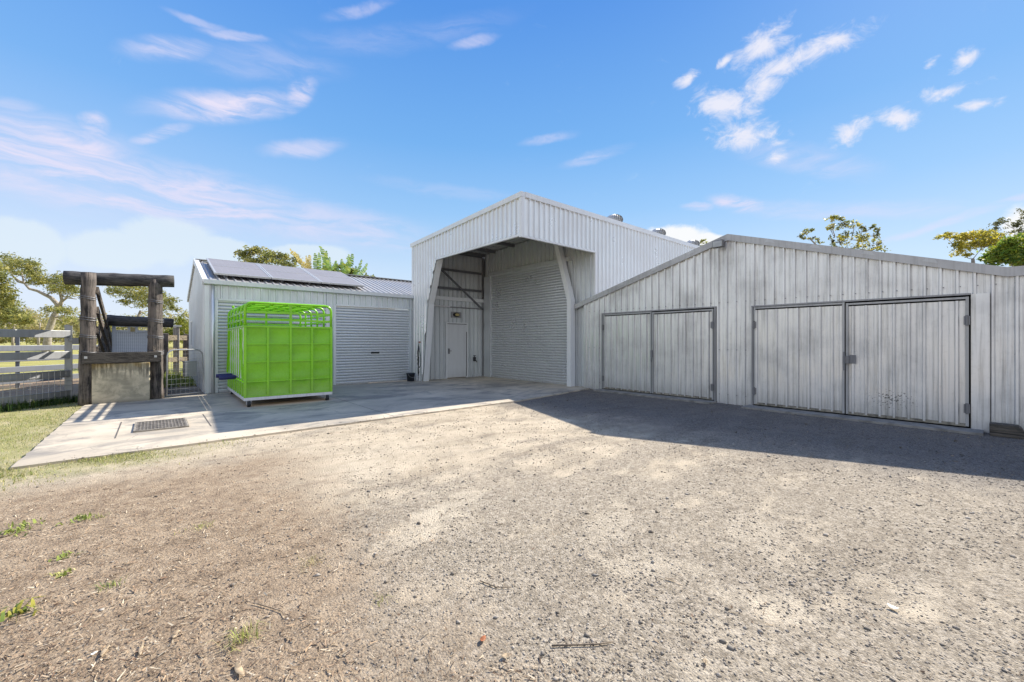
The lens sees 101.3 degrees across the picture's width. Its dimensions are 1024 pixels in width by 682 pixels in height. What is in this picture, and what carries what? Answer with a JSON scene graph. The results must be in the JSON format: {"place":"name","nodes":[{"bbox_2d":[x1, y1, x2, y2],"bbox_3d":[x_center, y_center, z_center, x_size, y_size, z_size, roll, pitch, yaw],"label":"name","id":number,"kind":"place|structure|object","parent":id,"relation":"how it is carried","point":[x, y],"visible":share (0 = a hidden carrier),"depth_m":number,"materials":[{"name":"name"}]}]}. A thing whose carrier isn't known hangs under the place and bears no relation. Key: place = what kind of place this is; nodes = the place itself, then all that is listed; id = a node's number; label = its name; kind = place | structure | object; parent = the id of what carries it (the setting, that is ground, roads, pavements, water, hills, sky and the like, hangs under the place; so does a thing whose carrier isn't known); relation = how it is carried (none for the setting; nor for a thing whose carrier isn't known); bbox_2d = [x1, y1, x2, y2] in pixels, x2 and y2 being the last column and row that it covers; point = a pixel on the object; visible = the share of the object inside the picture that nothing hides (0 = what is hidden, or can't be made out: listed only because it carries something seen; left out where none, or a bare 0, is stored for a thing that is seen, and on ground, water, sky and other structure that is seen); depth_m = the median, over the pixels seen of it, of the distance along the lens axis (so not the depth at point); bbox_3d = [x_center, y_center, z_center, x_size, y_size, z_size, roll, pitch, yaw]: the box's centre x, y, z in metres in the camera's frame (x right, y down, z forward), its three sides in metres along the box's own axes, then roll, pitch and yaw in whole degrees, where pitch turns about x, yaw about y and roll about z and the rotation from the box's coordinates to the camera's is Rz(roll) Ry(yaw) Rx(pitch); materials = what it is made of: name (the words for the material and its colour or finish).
{"place":"outdoors","nodes":[
{"label":"outdoors","id":0,"kind":"place"},
{"bbox_2d":[0,402,248,490],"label":"grass","id":1,"kind":"structure","parent":0,"point":[123,455],"depth_m":5.41,"materials":[{"name":"green plant"}]},
{"bbox_2d":[10,376,589,469],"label":"concrete pavement","id":2,"kind":"structure","parent":0,"point":[65,442],"depth_m":8.22,"materials":[{"name":"grey concrete"}]},
{"bbox_2d":[133,417,188,432],"bbox_3d":[-5.824,1.387,6.980,0.680,0.022,0.950,0,0,-41],"label":"drain grate","id":3,"kind":"object","parent":2,"relation":"on","point":[153,425],"visible":1,"depth_m":6.93,"materials":[{"name":"metal"}]},
{"bbox_2d":[166,349,202,395],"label":"gate","id":4,"kind":"structure","parent":2,"relation":"on","point":[167,369],"depth_m":10.54,"materials":[{"name":"metal"}]},
{"bbox_2d":[182,361,196,376],"bbox_3d":[-8.344,0.713,10.870,0.160,0.395,0.280,0,0,29],"label":"steel box","id":5,"kind":"object","parent":4,"relation":"attached to","point":[192,371],"visible":0.99,"depth_m":10.80,"materials":[{"name":"grey metal"}]},
{"bbox_2d":[216,301,332,406],"bbox_3d":[-6.019,0.249,10.428,2.141,2.299,3.015,0,0,-40],"label":"cattle crate","id":6,"kind":"object","parent":2,"relation":"on","point":[289,360],"visible":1,"depth_m":9.51,"materials":[{"name":"green metal"}]},
{"bbox_2d":[68,381,533,437],"bbox_3d":[-3.543,1.400,10.808,10.950,0.007,6.360,0,0,-41],"label":"pavement joint","id":7,"kind":"object","parent":2,"relation":"on","point":[278,406],"visible":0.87,"depth_m":8.34,"materials":[{"name":"grey concrete"}]},
{"bbox_2d":[406,373,414,380],"bbox_3d":[-3.526,1.258,14.629,0.311,0.285,0.318,0,0,-41],"label":"bucket","id":8,"kind":"object","parent":2,"relation":"on","point":[410,376],"visible":0.99,"depth_m":14.52,"materials":[{"name":"plastic"}]},
{"bbox_2d":[473,355,476,376],"bbox_3d":[-1.415,0.978,16.208,0.100,0.845,0.202,0,0,-41],"label":"standpipe tap","id":9,"kind":"object","parent":2,"relation":"on","point":[474,358],"visible":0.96,"depth_m":16.25,"materials":[{"name":"black metal"}]},
{"bbox_2d":[187,258,413,393],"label":"garage","id":10,"kind":"structure","parent":0,"point":[372,331],"depth_m":13.51,"materials":[{"name":"metal"}]},
{"bbox_2d":[191,321,192,346],"bbox_3d":[-11.184,-0.250,14.711,0.080,0.900,0.820,0,0,-40],"label":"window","id":11,"kind":"structure","parent":10,"relation":"in","point":[191,321],"depth_m":14.51,"materials":[{"name":"white glass"}]},
{"bbox_2d":[206,258,270,280],"bbox_3d":[-8.450,-2.202,12.926,1.420,0.892,2.415,0,0,-41],"label":"solar panel","id":12,"kind":"object","parent":10,"relation":"on","point":[226,268],"visible":0.96,"depth_m":12.67,"materials":[{"name":"glass"}]},
{"bbox_2d":[218,300,325,392],"bbox_3d":[-6.896,0.146,12.258,2.782,2.508,0.040,0,0,-40],"label":"roller door","id":13,"kind":"structure","parent":10,"relation":"in","point":[224,307],"depth_m":11.48,"materials":[{"name":"metal"}]},
{"bbox_2d":[257,263,320,284],"bbox_3d":[-7.385,-2.202,13.836,1.420,0.892,2.415,0,0,-41],"label":"solar panel","id":14,"kind":"object","parent":10,"relation":"on","point":[283,273],"visible":0.91,"depth_m":13.58,"materials":[{"name":"glass"}]},
{"bbox_2d":[302,268,364,287],"bbox_3d":[-6.320,-2.202,14.745,1.420,0.892,2.415,0,0,-41],"label":"solar panel","id":15,"kind":"object","parent":10,"relation":"on","point":[329,278],"visible":0.84,"depth_m":14.49,"materials":[{"name":"glass"}]},
{"bbox_2d":[336,306,408,384],"bbox_3d":[-4.586,0.146,14.225,2.685,2.508,0.050,0,0,-40],"label":"roller door","id":16,"kind":"structure","parent":10,"relation":"in","point":[372,344],"depth_m":14.11,"materials":[{"name":"metal"}]},
{"bbox_2d":[334,254,367,276],"bbox_3d":[-9.581,-1.918,24.973,1.313,6.696,2.612,0,0,-41],"label":"tree","id":17,"kind":"object","parent":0,"point":[346,269],"visible":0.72,"depth_m":24.77,"materials":[{"name":"green plant"}]},
{"bbox_2d":[0,342,1023,681],"bbox_3d":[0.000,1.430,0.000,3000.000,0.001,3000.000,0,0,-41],"label":"ground","id":18,"kind":"structure","parent":0,"point":[936,602],"depth_m":2.91,"materials":[{"name":"grey gravel"}]},
{"bbox_2d":[2,318,29,345],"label":"gum tree","id":19,"kind":"object","parent":18,"relation":"on","point":[12,339],"visible":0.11,"depth_m":74.86,"materials":[{"name":"green plant"}]},
{"bbox_2d":[0,261,38,328],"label":"gum tree","id":20,"kind":"object","parent":18,"relation":"on","point":[10,312],"visible":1,"depth_m":37.95,"materials":[{"name":"green plant"}]},
{"bbox_2d":[0,596,41,621],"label":"weed tuft","id":21,"kind":"object","parent":18,"relation":"on","point":[16,608],"visible":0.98,"depth_m":2.21,"materials":[{"name":"green plant"}]},
{"bbox_2d":[0,517,56,536],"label":"weed tuft","id":22,"kind":"object","parent":18,"relation":"on","point":[23,523],"visible":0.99,"depth_m":3.18,"materials":[{"name":"green plant"}]},
{"bbox_2d":[0,394,77,412],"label":"fence weeds","id":23,"kind":"object","parent":18,"relation":"on","point":[33,404],"visible":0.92,"depth_m":9.06,"materials":[{"name":"green plant"}]},
{"bbox_2d":[19,306,59,344],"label":"gum tree","id":24,"kind":"object","parent":18,"relation":"on","point":[39,326],"visible":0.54,"depth_m":70.28,"materials":[{"name":"green plant"}]},
{"bbox_2d":[0,325,78,407],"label":"steel fence","id":25,"kind":"object","parent":18,"relation":"on","point":[66,354],"visible":0.87,"depth_m":9.23,"materials":[{"name":"metal"}]},
{"bbox_2d":[0,251,79,351],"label":"gum tree","id":26,"kind":"object","parent":18,"relation":"on","point":[54,286],"visible":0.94,"depth_m":49.18,"materials":[{"name":"green plant"}]},
{"bbox_2d":[0,332,111,387],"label":"steel fence","id":27,"kind":"object","parent":18,"relation":"on","point":[17,347],"visible":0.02,"depth_m":13.07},
{"bbox_2d":[46,567,75,578],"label":"weed tuft","id":28,"kind":"object","parent":18,"relation":"on","point":[61,573],"visible":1,"depth_m":2.56,"materials":[{"name":"green plant"}]},
{"bbox_2d":[48,550,79,561],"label":"weed tuft","id":29,"kind":"object","parent":18,"relation":"on","point":[63,554],"visible":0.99,"depth_m":2.77,"materials":[{"name":"green plant"}]},
{"bbox_2d":[55,512,95,525],"bbox_3d":[-3.464,1.409,3.325,0.138,0.048,0.236,0,0,1],"label":"weed tuft","id":30,"kind":"object","parent":18,"relation":"on","point":[83,517],"visible":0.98,"depth_m":3.37,"materials":[{"name":"green plant"}]},
{"bbox_2d":[60,316,98,331],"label":"gum tree","id":31,"kind":"object","parent":18,"relation":"on","point":[75,326],"visible":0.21,"depth_m":60.58,"materials":[{"name":"green plant"}]},
{"bbox_2d":[0,307,188,344],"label":"distant wood","id":32,"kind":"object","parent":18,"relation":"on","point":[54,340],"visible":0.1,"depth_m":88.97,"materials":[{"name":"green plant"}]},
{"bbox_2d":[100,643,109,655],"bbox_3d":[-1.871,1.419,1.926,0.020,0.010,0.090,0,0,-26],"label":"bark strip","id":33,"kind":"object","parent":18,"relation":"on","point":[104,650],"visible":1,"depth_m":1.93,"materials":[{"name":"beige plant"}]},
{"bbox_2d":[95,574,127,591],"bbox_3d":[-2.340,1.411,2.424,0.191,0.045,0.158,0,0,-41],"label":"weed tuft","id":34,"kind":"object","parent":18,"relation":"on","point":[113,582],"visible":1,"depth_m":2.45,"materials":[{"name":"green plant"}]},
{"bbox_2d":[63,271,174,405],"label":"loading ramp","id":35,"kind":"structure","parent":18,"relation":"on","point":[106,374],"depth_m":9.70,"materials":[{"name":"wood"}]},
{"bbox_2d":[112,326,147,351],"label":"race gate","id":36,"kind":"structure","parent":35,"relation":"on","point":[129,339],"depth_m":11.95,"materials":[{"name":"metal"}]},
{"bbox_2d":[138,641,143,654],"bbox_3d":[-1.710,1.418,1.933,0.016,0.009,0.100,0,0,-36],"label":"bark strip","id":37,"kind":"object","parent":18,"relation":"on","point":[140,649],"visible":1,"depth_m":1.94,"materials":[{"name":"beige plant"}]},
{"bbox_2d":[102,286,182,327],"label":"gum tree","id":38,"kind":"object","parent":18,"relation":"on","point":[141,295],"visible":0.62,"depth_m":45.16,"materials":[{"name":"green plant"}]},
{"bbox_2d":[163,316,188,356],"bbox_3d":[-26.835,-0.326,33.951,3.294,3.512,2.255,0,0,4],"label":"green shrub","id":39,"kind":"object","parent":18,"relation":"on","point":[183,322],"visible":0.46,"depth_m":33.86,"materials":[{"name":"green plant"}]},
{"bbox_2d":[163,325,188,375],"bbox_3d":[-13.495,0.383,16.553,0.338,2.035,1.849,0,0,6],"label":"timber fence","id":40,"kind":"object","parent":18,"relation":"on","point":[176,337],"visible":0.42,"depth_m":16.80,"materials":[{"name":"brown wood"}]},
{"bbox_2d":[163,369,195,387],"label":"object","id":41,"kind":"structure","parent":18,"relation":"on","point":[178,379],"depth_m":13.68,"materials":[{"name":"green plant"}]},
{"bbox_2d":[174,521,212,534],"bbox_3d":[-2.409,1.418,3.210,0.275,0.030,0.181,0,0,-41],"label":"weed tuft","id":42,"kind":"object","parent":18,"relation":"on","point":[203,525],"visible":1,"depth_m":3.21,"materials":[{"name":"green plant"}]},
{"bbox_2d":[234,662,243,674],"bbox_3d":[-1.180,1.419,1.813,0.100,0.009,0.028,0,0,45],"label":"stone","id":43,"kind":"object","parent":18,"relation":"on","point":[238,668],"visible":1,"depth_m":1.81,"materials":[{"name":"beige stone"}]},
{"bbox_2d":[211,618,270,653],"bbox_3d":[-1.311,1.392,2.007,0.296,0.081,0.222,0,0,-41],"label":"weed tuft","id":44,"kind":"object","parent":18,"relation":"on","point":[249,633],"visible":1,"depth_m":2.02,"materials":[{"name":"green plant"}]},
{"bbox_2d":[233,245,300,267],"bbox_3d":[-15.650,-2.395,27.081,3.782,7.650,4.213,0,0,-41],"label":"gum tree","id":45,"kind":"object","parent":18,"relation":"on","point":[269,257],"visible":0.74,"depth_m":26.66,"materials":[{"name":"green plant"}]},
{"bbox_2d":[253,602,285,617],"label":"fallen twig","id":46,"kind":"object","parent":18,"relation":"on","point":[269,607],"visible":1,"depth_m":2.24,"materials":[{"name":"brown wood"}]},
{"bbox_2d":[284,551,330,573],"bbox_3d":[-1.319,1.413,2.691,0.246,0.039,0.272,0,0,-41],"label":"weed tuft","id":47,"kind":"object","parent":18,"relation":"on","point":[312,557],"visible":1,"depth_m":2.71,"materials":[{"name":"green plant"}]},
{"bbox_2d":[290,246,336,270],"bbox_3d":[-11.635,-2.064,25.000,1.543,6.988,2.698,0,0,-65],"label":"banana plant","id":48,"kind":"object","parent":18,"relation":"on","point":[326,265],"visible":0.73,"depth_m":24.86,"materials":[{"name":"green plant"}]},
{"bbox_2d":[332,263,374,277],"bbox_3d":[-10.277,-1.722,26.154,5.005,6.304,2.402,0,0,0],"label":"leafy shrub","id":49,"kind":"object","parent":18,"relation":"on","point":[352,271],"visible":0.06,"depth_m":25.68,"materials":[{"name":"green plant"}]},
{"bbox_2d":[370,591,397,608],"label":"weed tuft","id":50,"kind":"object","parent":18,"relation":"on","point":[380,599],"visible":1,"depth_m":2.31,"materials":[{"name":"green plant"}]},
{"bbox_2d":[480,580,511,587],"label":"fallen twig","id":51,"kind":"object","parent":18,"relation":"on","point":[495,586],"visible":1,"depth_m":2.43,"materials":[{"name":"wood"}]},
{"bbox_2d":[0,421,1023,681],"bbox_3d":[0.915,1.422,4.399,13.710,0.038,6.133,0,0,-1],"label":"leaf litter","id":52,"kind":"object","parent":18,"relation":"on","point":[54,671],"visible":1,"depth_m":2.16,"materials":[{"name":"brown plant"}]},
{"bbox_2d":[410,191,699,386],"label":"tall shed","id":53,"kind":"structure","parent":18,"relation":"on","point":[514,279],"depth_m":14.36,"materials":[{"name":"metal"}]},
{"bbox_2d":[417,341,420,375],"bbox_3d":[-3.169,0.610,14.454,0.116,1.190,0.320,0,0,-41],"label":"garden hose","id":54,"kind":"object","parent":53,"relation":"hanging from","point":[418,350],"visible":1,"depth_m":14.48,"materials":[{"name":"rubber"}]},
{"bbox_2d":[451,312,460,317],"bbox_3d":[-2.083,-0.990,15.850,0.420,0.220,0.130,0,0,-41],"label":"bulkhead light","id":55,"kind":"object","parent":53,"relation":"attached to","point":[455,314],"visible":1,"depth_m":15.81,"materials":[{"name":"black metal"}]},
{"bbox_2d":[445,322,467,378],"bbox_3d":[-2.078,0.350,15.906,0.980,2.100,0.112,0,0,-40],"label":"door","id":56,"kind":"structure","parent":53,"relation":"in","point":[456,334],"depth_m":15.90,"materials":[{"name":"metal"}]},
{"bbox_2d":[491,262,567,384],"bbox_3d":[0.510,-0.562,14.829,0.038,3.925,4.050,0,0,-40],"label":"roller door","id":57,"kind":"structure","parent":53,"relation":"in","point":[529,306],"depth_m":14.66,"materials":[{"name":"metal"}]},
{"bbox_2d":[608,214,622,221],"bbox_3d":[3.424,-3.949,14.037,0.570,0.565,0.566,0,0,-41],"label":"roof ventilator","id":58,"kind":"object","parent":53,"relation":"on","point":[617,217],"visible":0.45,"depth_m":13.85,"materials":[{"name":"silver metal"}]},
{"bbox_2d":[652,228,665,234],"bbox_3d":[5.500,-3.949,15.810,0.570,0.565,0.566,0,0,-41],"label":"roof ventilator","id":59,"kind":"object","parent":53,"relation":"on","point":[661,231],"visible":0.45,"depth_m":15.65,"materials":[{"name":"silver metal"}]},
{"bbox_2d":[688,240,699,245],"bbox_3d":[7.553,-3.949,17.564,0.570,0.565,0.566,0,0,-41],"label":"roof ventilator","id":60,"kind":"object","parent":53,"relation":"on","point":[695,242],"visible":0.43,"depth_m":17.39,"materials":[{"name":"silver metal"}]},
{"bbox_2d":[552,641,613,646],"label":"fallen twig","id":61,"kind":"object","parent":18,"relation":"on","point":[581,644],"visible":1,"depth_m":1.96,"materials":[{"name":"wood"}]},
{"bbox_2d":[593,389,983,435],"bbox_3d":[4.848,1.444,9.283,0.430,0.112,7.420,0,0,-41],"label":"concrete apron","id":62,"kind":"object","parent":18,"relation":"on","point":[962,430],"visible":0.54,"depth_m":7.86,"materials":[{"name":"grey concrete"}]},
{"bbox_2d":[574,234,1023,432],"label":"shed","id":63,"kind":"structure","parent":18,"relation":"on","point":[741,320],"depth_m":8.23,"materials":[{"name":"metal"}]},
{"bbox_2d":[602,312,651,392],"bbox_3d":[3.138,0.300,11.577,0.094,2.140,1.580,0,0,-40],"label":"door","id":64,"kind":"structure","parent":63,"relation":"in","point":[627,339],"depth_m":11.52,"materials":[{"name":"metal"}]},
{"bbox_2d":[650,309,713,399],"bbox_3d":[4.158,0.310,10.354,0.132,2.120,1.615,0,0,-40],"label":"door","id":65,"kind":"structure","parent":63,"relation":"in","point":[682,352],"depth_m":10.34,"materials":[{"name":"metal"}]},
{"bbox_2d":[712,239,724,248],"bbox_3d":[4.719,-2.200,9.554,0.228,0.170,0.240,0,0,-41],"label":"floodlight","id":66,"kind":"object","parent":63,"relation":"attached to","point":[720,243],"visible":1,"depth_m":9.47,"materials":[{"name":"metal"}]},
{"bbox_2d":[752,302,844,413],"bbox_3d":[5.752,0.320,8.516,0.094,2.100,1.590,0,0,-40],"label":"door","id":67,"kind":"structure","parent":63,"relation":"in","point":[798,352],"depth_m":8.47,"materials":[{"name":"metal"}]},
{"bbox_2d":[843,297,969,426],"bbox_3d":[6.768,0.330,7.296,0.133,2.080,1.615,0,0,-40],"label":"door","id":68,"kind":"structure","parent":63,"relation":"in","point":[909,361],"depth_m":7.23,"materials":[{"name":"metal"}]},
{"bbox_2d":[797,228,824,243],"bbox_3d":[21.494,-3.356,30.135,2.438,9.572,0.892,0,0,-16],"label":"gum tree","id":69,"kind":"object","parent":18,"relation":"on","point":[805,231],"visible":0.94,"depth_m":30.05,"materials":[{"name":"green plant"}]},
{"bbox_2d":[823,215,890,251],"bbox_3d":[24.487,-3.922,29.772,4.734,10.704,2.856,0,0,3],"label":"gum tree","id":70,"kind":"object","parent":18,"relation":"on","point":[847,236],"visible":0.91,"depth_m":29.87,"materials":[{"name":"green plant"}]},
{"bbox_2d":[932,227,1013,262],"bbox_3d":[26.209,-2.603,24.082,4.104,8.066,2.634,0,0,18],"label":"gum tree","id":71,"kind":"object","parent":18,"relation":"on","point":[980,238],"visible":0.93,"depth_m":23.77,"materials":[{"name":"green plant"}]},
{"bbox_2d":[976,232,1023,266],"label":"leafy tree","id":72,"kind":"object","parent":18,"relation":"on","point":[1009,250],"visible":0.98,"depth_m":20.61,"materials":[{"name":"green plant"}]},
{"bbox_2d":[988,208,1023,266],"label":"gum tree","id":73,"kind":"object","parent":18,"relation":"on","point":[1013,224],"visible":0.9,"depth_m":33.07,"materials":[{"name":"green plant"}]},
{"bbox_2d":[989,422,1023,438],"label":"timber sleeper","id":74,"kind":"object","parent":18,"relation":"on","point":[1015,431],"visible":1,"depth_m":6.22,"materials":[{"name":"wood"}]},
{"bbox_2d":[0,0,1023,341],"label":"sky","id":75,"kind":"structure","parent":0,"point":[148,137],"materials":[{"name":"blue"}]}
]}

